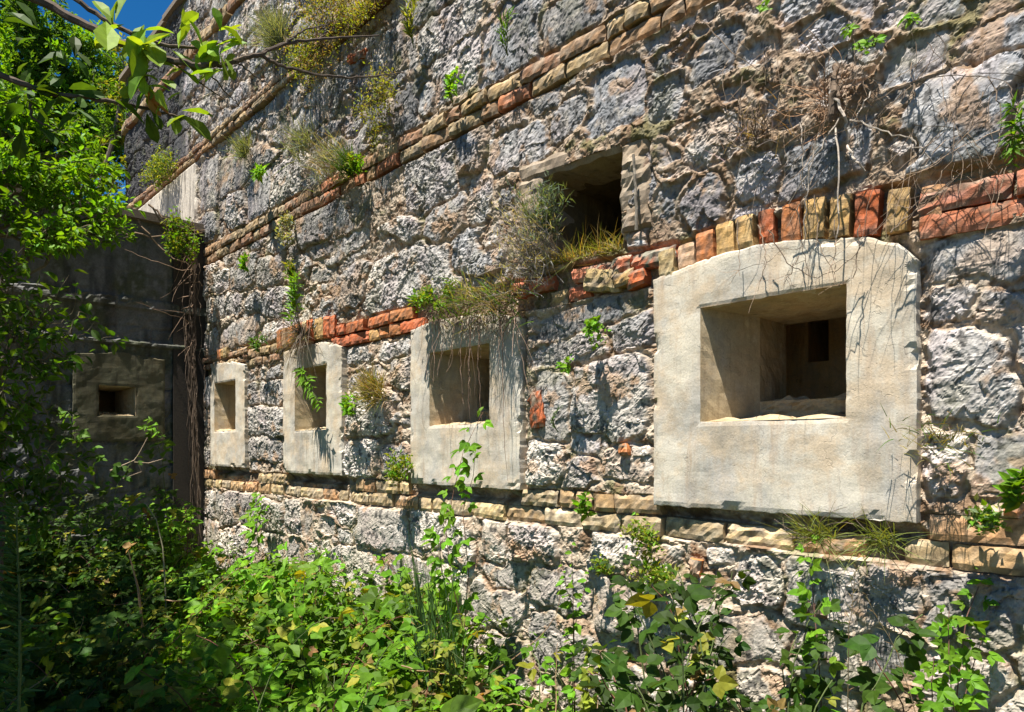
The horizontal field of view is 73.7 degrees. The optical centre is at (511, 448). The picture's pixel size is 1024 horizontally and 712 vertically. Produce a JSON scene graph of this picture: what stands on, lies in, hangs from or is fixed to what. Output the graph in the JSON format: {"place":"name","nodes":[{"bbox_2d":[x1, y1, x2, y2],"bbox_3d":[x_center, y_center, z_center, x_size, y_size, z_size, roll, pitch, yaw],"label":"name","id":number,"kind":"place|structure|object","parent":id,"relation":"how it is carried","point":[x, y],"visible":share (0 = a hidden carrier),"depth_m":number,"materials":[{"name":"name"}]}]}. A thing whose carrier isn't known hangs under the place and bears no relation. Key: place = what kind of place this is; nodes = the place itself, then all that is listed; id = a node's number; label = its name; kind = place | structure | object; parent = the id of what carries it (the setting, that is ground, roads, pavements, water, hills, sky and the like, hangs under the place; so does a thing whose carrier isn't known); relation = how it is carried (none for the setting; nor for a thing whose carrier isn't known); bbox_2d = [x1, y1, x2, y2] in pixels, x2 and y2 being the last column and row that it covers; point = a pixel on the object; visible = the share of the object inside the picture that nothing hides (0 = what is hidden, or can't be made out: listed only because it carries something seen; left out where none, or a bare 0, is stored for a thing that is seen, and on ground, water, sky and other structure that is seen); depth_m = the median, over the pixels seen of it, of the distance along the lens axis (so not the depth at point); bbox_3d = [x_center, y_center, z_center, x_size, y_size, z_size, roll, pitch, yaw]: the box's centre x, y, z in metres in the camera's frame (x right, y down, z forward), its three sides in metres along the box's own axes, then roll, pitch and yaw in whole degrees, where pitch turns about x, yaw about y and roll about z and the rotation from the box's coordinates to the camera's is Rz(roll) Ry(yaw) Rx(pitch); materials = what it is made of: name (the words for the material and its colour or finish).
{"place":"outdoors","nodes":[
{"label":"outdoors","id":0,"kind":"place"},
{"bbox_2d":[0,0,172,204],"label":"sky","id":1,"kind":"structure","parent":0,"point":[134,14],"materials":[{"name":"blue"}]},
{"bbox_2d":[92,611,339,706],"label":"ground","id":2,"kind":"structure","parent":0,"point":[282,703],"depth_m":4.63,"materials":[{"name":"soil"}]},
{"bbox_2d":[0,496,48,711],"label":"tall weed","id":3,"kind":"object","parent":2,"relation":"on","point":[6,597],"visible":1,"depth_m":1.99,"materials":[{"name":"green plant"}]},
{"bbox_2d":[0,0,127,197],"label":"background tree","id":4,"kind":"object","parent":2,"relation":"on","point":[33,53],"visible":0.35,"depth_m":10.47,"materials":[{"name":"green plant"}]},
{"bbox_2d":[0,228,128,589],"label":"shrub","id":5,"kind":"object","parent":2,"relation":"on","point":[18,414],"visible":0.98,"depth_m":3.95,"materials":[{"name":"green plant"}]},
{"bbox_2d":[0,67,145,277],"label":"young tree","id":6,"kind":"object","parent":2,"relation":"on","point":[73,167],"visible":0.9,"depth_m":4.65,"materials":[{"name":"green plant"}]},
{"bbox_2d":[0,184,208,610],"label":"side wall","id":7,"kind":"structure","parent":2,"relation":"on","point":[118,397],"depth_m":6.22,"materials":[{"name":"stone"}]},
{"bbox_2d":[56,407,78,426],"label":"side wall weed","id":8,"kind":"object","parent":7,"relation":"attached to","point":[64,413],"visible":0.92,"depth_m":5.75,"materials":[{"name":"green plant"}]},
{"bbox_2d":[136,416,162,436],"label":"side wall weed","id":9,"kind":"object","parent":7,"relation":"attached to","point":[150,427],"visible":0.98,"depth_m":6.24,"materials":[{"name":"green plant"}]},
{"bbox_2d":[117,204,205,546],"bbox_3d":[-3.277,-0.639,6.342,0.659,3.183,0.836,0,0,7],"label":"corner creeper","id":10,"kind":"object","parent":7,"relation":"attached to","point":[192,377],"visible":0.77,"depth_m":6.51,"materials":[{"name":"brown plant"}]},
{"bbox_2d":[160,206,203,264],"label":"corner weed","id":11,"kind":"object","parent":10,"relation":"attached to","point":[177,243],"visible":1,"depth_m":6.23,"materials":[{"name":"green plant"}]},
{"bbox_2d":[80,31,131,198],"bbox_3d":[-5.334,-1.927,8.711,1.875,6.994,1.322,0,0,-24],"label":"roof tree","id":12,"kind":"object","parent":2,"relation":"on","point":[114,132],"visible":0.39,"depth_m":8.78,"materials":[{"name":"green plant"}]},
{"bbox_2d":[50,423,208,619],"bbox_3d":[-3.059,0.665,5.532,1.114,1.731,0.971,0,0,-26],"label":"bramble bush","id":13,"kind":"object","parent":2,"relation":"on","point":[133,509],"visible":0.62,"depth_m":5.60,"materials":[{"name":"green plant"}]},
{"bbox_2d":[0,0,404,159],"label":"overhanging tree","id":14,"kind":"object","parent":2,"relation":"on","point":[140,50],"visible":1,"depth_m":1.46,"materials":[{"name":"green plant"}]},
{"bbox_2d":[255,541,333,691],"bbox_3d":[-1.326,1.054,4.175,0.464,0.954,0.309,0,0,2],"label":"sapling","id":15,"kind":"object","parent":2,"relation":"on","point":[266,586],"visible":0.44,"depth_m":4.14,"materials":[{"name":"green plant"}]},
{"bbox_2d":[171,602,424,711],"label":"bramble bush","id":16,"kind":"object","parent":2,"relation":"on","point":[221,654],"visible":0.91,"depth_m":2.30,"materials":[{"name":"green plant"}]},
{"bbox_2d":[0,496,597,711],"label":"bramble thicket","id":17,"kind":"object","parent":2,"relation":"on","point":[72,666],"visible":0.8,"depth_m":3.55,"materials":[{"name":"green plant"}]},
{"bbox_2d":[110,437,161,475],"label":"dry stalk","id":18,"kind":"object","parent":17,"relation":"on","point":[137,462],"visible":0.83,"depth_m":6.05,"materials":[{"name":"brown plant"}]},
{"bbox_2d":[128,550,144,653],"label":"dry stalk","id":19,"kind":"object","parent":17,"relation":"on","point":[139,601],"visible":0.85,"depth_m":3.60,"materials":[{"name":"brown plant"}]},
{"bbox_2d":[146,504,167,632],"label":"dry stalk","id":20,"kind":"object","parent":17,"relation":"in","point":[163,560],"visible":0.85,"depth_m":4.40,"materials":[{"name":"brown plant"}]},
{"bbox_2d":[363,511,540,711],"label":"grass clump","id":21,"kind":"object","parent":17,"relation":"on","point":[420,614],"visible":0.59,"depth_m":2.96,"materials":[{"name":"green plant"}]},
{"bbox_2d":[242,554,467,694],"bbox_3d":[-0.770,1.094,4.032,1.462,0.873,1.348,0,0,16],"label":"bramble bush","id":22,"kind":"object","parent":2,"relation":"on","point":[384,574],"visible":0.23,"depth_m":4.00,"materials":[{"name":"green plant"}]},
{"bbox_2d":[417,407,493,689],"bbox_3d":[-0.285,0.663,3.237,0.357,1.734,0.273,0,0,-44],"label":"climbing vine","id":23,"kind":"object","parent":2,"relation":"on","point":[460,485],"visible":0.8,"depth_m":3.21,"materials":[{"name":"green plant"}]},
{"bbox_2d":[417,631,660,711],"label":"bramble bush","id":24,"kind":"object","parent":2,"relation":"on","point":[539,706],"visible":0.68,"depth_m":2.80,"materials":[{"name":"green plant"}]},
{"bbox_2d":[555,542,590,711],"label":"rooted weed","id":25,"kind":"object","parent":2,"relation":"on","point":[566,670],"visible":0.93,"depth_m":2.75,"materials":[{"name":"green plant"}]},
{"bbox_2d":[576,642,603,711],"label":"rooted weed","id":26,"kind":"object","parent":2,"relation":"on","point":[585,707],"visible":0.48,"depth_m":2.44,"materials":[{"name":"green plant"}]},
{"bbox_2d":[562,554,951,711],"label":"bramble bush","id":27,"kind":"object","parent":2,"relation":"on","point":[627,695],"visible":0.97,"depth_m":2.13,"materials":[{"name":"green plant"}]},
{"bbox_2d":[787,534,846,711],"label":"climbing vine","id":28,"kind":"object","parent":2,"relation":"on","point":[835,665],"visible":0.91,"depth_m":2.31,"materials":[{"name":"green plant"}]},
{"bbox_2d":[752,626,924,711],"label":"bramble bush","id":29,"kind":"object","parent":2,"relation":"on","point":[897,676],"visible":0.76,"depth_m":2.15,"materials":[{"name":"green plant"}]},
{"bbox_2d":[908,566,1005,711],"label":"climbing vine","id":30,"kind":"object","parent":2,"relation":"on","point":[945,691],"visible":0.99,"depth_m":2.02,"materials":[{"name":"green plant"}]},
{"bbox_2d":[119,0,1023,711],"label":"fort wall","id":31,"kind":"structure","parent":0,"point":[701,422],"depth_m":3.04,"materials":[{"name":"stone"}]},
{"bbox_2d":[138,144,179,189],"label":"shrub","id":32,"kind":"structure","parent":31,"relation":"attached to","point":[156,161],"depth_m":7.17,"materials":[{"name":"green plant"}]},
{"bbox_2d":[223,124,255,174],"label":"wall shrub","id":33,"kind":"object","parent":31,"relation":"attached to","point":[242,148],"visible":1,"depth_m":5.80,"materials":[{"name":"green plant"}]},
{"bbox_2d":[237,252,249,273],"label":"wall weed","id":34,"kind":"object","parent":31,"relation":"attached to","point":[242,261],"depth_m":5.71,"materials":[{"name":"green plant"}]},
{"bbox_2d":[239,492,269,553],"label":"climbing vine","id":35,"kind":"object","parent":31,"relation":"attached to","point":[251,535],"visible":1,"depth_m":5.39,"materials":[{"name":"green plant"}]},
{"bbox_2d":[246,332,268,352],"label":"wall weed","id":36,"kind":"object","parent":31,"relation":"attached to","point":[255,345],"depth_m":5.56,"materials":[{"name":"green plant"}]},
{"bbox_2d":[249,162,269,183],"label":"wall weed","id":37,"kind":"object","parent":31,"relation":"attached to","point":[258,172],"depth_m":5.38,"materials":[{"name":"green plant"}]},
{"bbox_2d":[235,0,292,77],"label":"wall shrub","id":38,"kind":"object","parent":31,"relation":"attached to","point":[271,36],"visible":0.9,"depth_m":5.30,"materials":[{"name":"green plant"}]},
{"bbox_2d":[275,210,295,248],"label":"dry shrub","id":39,"kind":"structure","parent":31,"relation":"attached to","point":[286,222],"depth_m":5.23,"materials":[{"name":"beige plant"}]},
{"bbox_2d":[257,303,319,416],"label":"wall shrub","id":40,"kind":"object","parent":31,"relation":"attached to","point":[296,340],"visible":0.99,"depth_m":5.07,"materials":[{"name":"brown plant"}]},
{"bbox_2d":[281,260,295,280],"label":"leafy weed","id":41,"kind":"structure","parent":31,"relation":"attached to","point":[290,270],"depth_m":5.24,"materials":[{"name":"green plant"}]},
{"bbox_2d":[262,97,317,183],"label":"wall shrub","id":42,"kind":"object","parent":31,"relation":"attached to","point":[301,140],"visible":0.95,"depth_m":5.03,"materials":[{"name":"green plant"}]},
{"bbox_2d":[281,271,304,330],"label":"wall weed","id":43,"kind":"object","parent":31,"relation":"attached to","point":[293,302],"depth_m":5.01,"materials":[{"name":"green plant"}]},
{"bbox_2d":[279,17,317,86],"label":"wall moss","id":44,"kind":"object","parent":31,"relation":"attached to","point":[298,52],"depth_m":5.02,"materials":[{"name":"green plant"}]},
{"bbox_2d":[292,367,323,410],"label":"wall weed","id":45,"kind":"object","parent":31,"relation":"attached to","point":[302,378],"depth_m":4.87,"materials":[{"name":"green plant"}]},
{"bbox_2d":[279,117,350,209],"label":"wall shrub","id":46,"kind":"object","parent":31,"relation":"attached to","point":[327,171],"visible":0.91,"depth_m":4.73,"materials":[{"name":"green plant"}]},
{"bbox_2d":[273,0,367,120],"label":"shrub","id":47,"kind":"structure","parent":31,"relation":"attached to","point":[315,30],"depth_m":4.84,"materials":[{"name":"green plant"}]},
{"bbox_2d":[320,136,362,190],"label":"wall shrub","id":48,"kind":"object","parent":31,"relation":"attached to","point":[342,156],"visible":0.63,"depth_m":4.58,"materials":[{"name":"green plant"}]},
{"bbox_2d":[338,391,359,416],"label":"wall weed","id":49,"kind":"object","parent":31,"relation":"attached to","point":[345,405],"depth_m":4.53,"materials":[{"name":"green plant"}]},
{"bbox_2d":[344,151,366,176],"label":"leafy weed","id":50,"kind":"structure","parent":31,"relation":"attached to","point":[355,162],"depth_m":4.47,"materials":[{"name":"green plant"}]},
{"bbox_2d":[327,0,385,51],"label":"shrub","id":51,"kind":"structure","parent":31,"relation":"attached to","point":[368,3],"depth_m":4.46,"materials":[{"name":"yellow plant"}]},
{"bbox_2d":[337,362,391,420],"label":"wall shrub","id":52,"kind":"object","parent":31,"relation":"attached to","point":[369,389],"visible":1,"depth_m":4.35,"materials":[{"name":"yellow plant"}]},
{"bbox_2d":[345,59,402,151],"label":"shrub","id":53,"kind":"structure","parent":31,"relation":"attached to","point":[384,99],"depth_m":4.31,"materials":[{"name":"green plant"}]},
{"bbox_2d":[383,448,415,491],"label":"weed","id":54,"kind":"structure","parent":31,"relation":"attached to","point":[393,473],"depth_m":4.13,"materials":[{"name":"green plant"}]},
{"bbox_2d":[399,0,421,47],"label":"wall weed","id":55,"kind":"object","parent":31,"relation":"attached to","point":[408,23],"depth_m":4.05,"materials":[{"name":"green plant"}]},
{"bbox_2d":[411,278,435,311],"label":"ledge plant","id":56,"kind":"object","parent":31,"relation":"attached to","point":[431,290],"visible":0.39,"depth_m":3.95,"materials":[{"name":"green plant"}]},
{"bbox_2d":[406,280,455,320],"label":"ledge plant","id":57,"kind":"object","parent":31,"relation":"attached to","point":[427,300],"visible":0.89,"depth_m":3.85,"materials":[{"name":"green plant"}]},
{"bbox_2d":[443,66,466,101],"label":"wall weed","id":58,"kind":"object","parent":31,"relation":"attached to","point":[448,79],"depth_m":3.77,"materials":[{"name":"green plant"}]},
{"bbox_2d":[429,265,499,340],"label":"ledge plant","id":59,"kind":"object","parent":31,"relation":"attached to","point":[462,290],"visible":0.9,"depth_m":3.71,"materials":[{"name":"green plant"}]},
{"bbox_2d":[408,273,535,480],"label":"hanging roots","id":60,"kind":"object","parent":31,"relation":"hanging from","point":[500,323],"visible":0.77,"depth_m":3.67,"materials":[{"name":"brown plant"}]},
{"bbox_2d":[444,265,540,345],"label":"ledge plant","id":61,"kind":"object","parent":31,"relation":"attached to","point":[502,298],"visible":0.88,"depth_m":3.49,"materials":[{"name":"green plant"}]},
{"bbox_2d":[493,6,517,55],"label":"wall weed","id":62,"kind":"object","parent":31,"relation":"attached to","point":[506,26],"depth_m":3.46,"materials":[{"name":"green plant"}]},
{"bbox_2d":[475,176,563,298],"bbox_3d":[0.029,-1.038,3.306,0.523,0.648,0.304,0,0,32],"label":"dead shrub","id":63,"kind":"object","parent":31,"relation":"attached to","point":[523,250],"visible":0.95,"depth_m":3.35,"materials":[{"name":"brown plant"}]},
{"bbox_2d":[506,168,573,251],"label":"rosemary shrub","id":64,"kind":"object","parent":31,"relation":"attached to","point":[544,212],"visible":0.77,"depth_m":3.27,"materials":[{"name":"green plant"}]},
{"bbox_2d":[550,405,562,432],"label":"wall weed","id":65,"kind":"object","parent":31,"relation":"attached to","point":[552,422],"depth_m":3.23,"materials":[{"name":"green plant"}]},
{"bbox_2d":[556,354,573,374],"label":"wall weed","id":66,"kind":"object","parent":31,"relation":"attached to","point":[566,367],"depth_m":3.16,"materials":[{"name":"green plant"}]},
{"bbox_2d":[528,218,630,281],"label":"dry grass","id":67,"kind":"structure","parent":31,"relation":"on","point":[615,246],"depth_m":3.18,"materials":[{"name":"yellow plant"}]},
{"bbox_2d":[571,491,596,522],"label":"wall weed","id":68,"kind":"object","parent":31,"relation":"attached to","point":[581,504],"depth_m":3.09,"materials":[{"name":"green plant"}]},
{"bbox_2d":[581,315,610,350],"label":"wall weed","id":69,"kind":"object","parent":31,"relation":"attached to","point":[593,323],"depth_m":3.03,"materials":[{"name":"green plant"}]},
{"bbox_2d":[588,554,614,575],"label":"leafy weed","id":70,"kind":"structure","parent":31,"relation":"attached to","point":[602,569],"depth_m":3.03,"materials":[{"name":"green plant"}]},
{"bbox_2d":[632,154,637,229],"bbox_3d":[0.534,-1.108,2.955,0.038,0.323,0.020,0,0,-44],"label":"wooden stick","id":71,"kind":"object","parent":31,"relation":"attached to","point":[635,194],"visible":1,"depth_m":2.95,"materials":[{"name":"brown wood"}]},
{"bbox_2d":[618,512,665,584],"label":"weed","id":72,"kind":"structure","parent":31,"relation":"attached to","point":[644,534],"depth_m":2.86,"materials":[{"name":"green plant"}]},
{"bbox_2d":[637,554,679,593],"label":"plant","id":73,"kind":"object","parent":31,"relation":"attached to","point":[668,577],"depth_m":2.80,"materials":[{"name":"green plant"}]},
{"bbox_2d":[705,89,794,170],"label":"wall shrub","id":74,"kind":"object","parent":31,"relation":"attached to","point":[758,132],"visible":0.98,"depth_m":2.53,"materials":[{"name":"brown plant"}]},
{"bbox_2d":[756,0,772,13],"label":"wall weed","id":75,"kind":"object","parent":31,"relation":"attached to","point":[761,7],"depth_m":2.50,"materials":[{"name":"green plant"}]},
{"bbox_2d":[757,496,865,592],"bbox_3d":[0.995,0.376,2.333,0.209,0.482,0.401,0,0,-44],"label":"grass tuft","id":76,"kind":"object","parent":31,"relation":"attached to","point":[808,533],"visible":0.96,"depth_m":2.36,"materials":[{"name":"green plant"}]},
{"bbox_2d":[840,23,859,39],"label":"wall weed","id":77,"kind":"object","parent":31,"relation":"attached to","point":[847,31],"depth_m":2.29,"materials":[{"name":"green plant"}]},
{"bbox_2d":[770,35,936,244],"bbox_3d":[1.092,-1.040,2.252,0.189,0.698,0.514,0,0,-44],"label":"dead creeper","id":78,"kind":"object","parent":31,"relation":"attached to","point":[833,99],"visible":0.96,"depth_m":2.32,"materials":[{"name":"brown plant"}]},
{"bbox_2d":[690,15,1023,309],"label":"trailing twigs","id":79,"kind":"object","parent":31,"relation":"attached to","point":[927,168],"visible":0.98,"depth_m":2.23,"materials":[{"name":"brown plant"}]},
{"bbox_2d":[851,38,869,53],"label":"wall weed","id":80,"kind":"object","parent":31,"relation":"attached to","point":[860,44],"depth_m":2.26,"materials":[{"name":"green plant"}]},
{"bbox_2d":[864,34,886,50],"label":"wall weed","id":81,"kind":"object","parent":31,"relation":"attached to","point":[880,38],"depth_m":2.23,"materials":[{"name":"green plant"}]},
{"bbox_2d":[823,504,929,593],"bbox_3d":[1.158,0.339,2.191,0.183,0.362,0.349,0,0,-44],"label":"grass tuft","id":82,"kind":"object","parent":31,"relation":"attached to","point":[877,538],"visible":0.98,"depth_m":2.23,"materials":[{"name":"green plant"}]},
{"bbox_2d":[897,12,921,28],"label":"wall weed","id":83,"kind":"object","parent":31,"relation":"attached to","point":[909,17],"depth_m":2.15,"materials":[{"name":"green plant"}]},
{"bbox_2d":[879,403,999,476],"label":"grass tuft","id":84,"kind":"object","parent":31,"relation":"attached to","point":[939,437],"visible":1,"depth_m":2.10,"materials":[{"name":"green plant"}]},
{"bbox_2d":[961,492,1012,535],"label":"weed","id":85,"kind":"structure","parent":31,"relation":"attached to","point":[987,518],"depth_m":2.01,"materials":[{"name":"green plant"}]},
{"bbox_2d":[992,466,1023,512],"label":"wall weed","id":86,"kind":"object","parent":31,"relation":"attached to","point":[1012,495],"depth_m":1.95,"materials":[{"name":"green plant"}]},
{"bbox_2d":[996,89,1023,168],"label":"fern","id":87,"kind":"object","parent":31,"relation":"attached to","point":[1015,144],"visible":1,"depth_m":1.91,"materials":[{"name":"green plant"}]},
{"bbox_2d":[845,566,916,711],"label":"grass stalk","id":88,"kind":"object","parent":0,"point":[877,627],"depth_m":2.09,"materials":[{"name":"green plant"}]}
]}

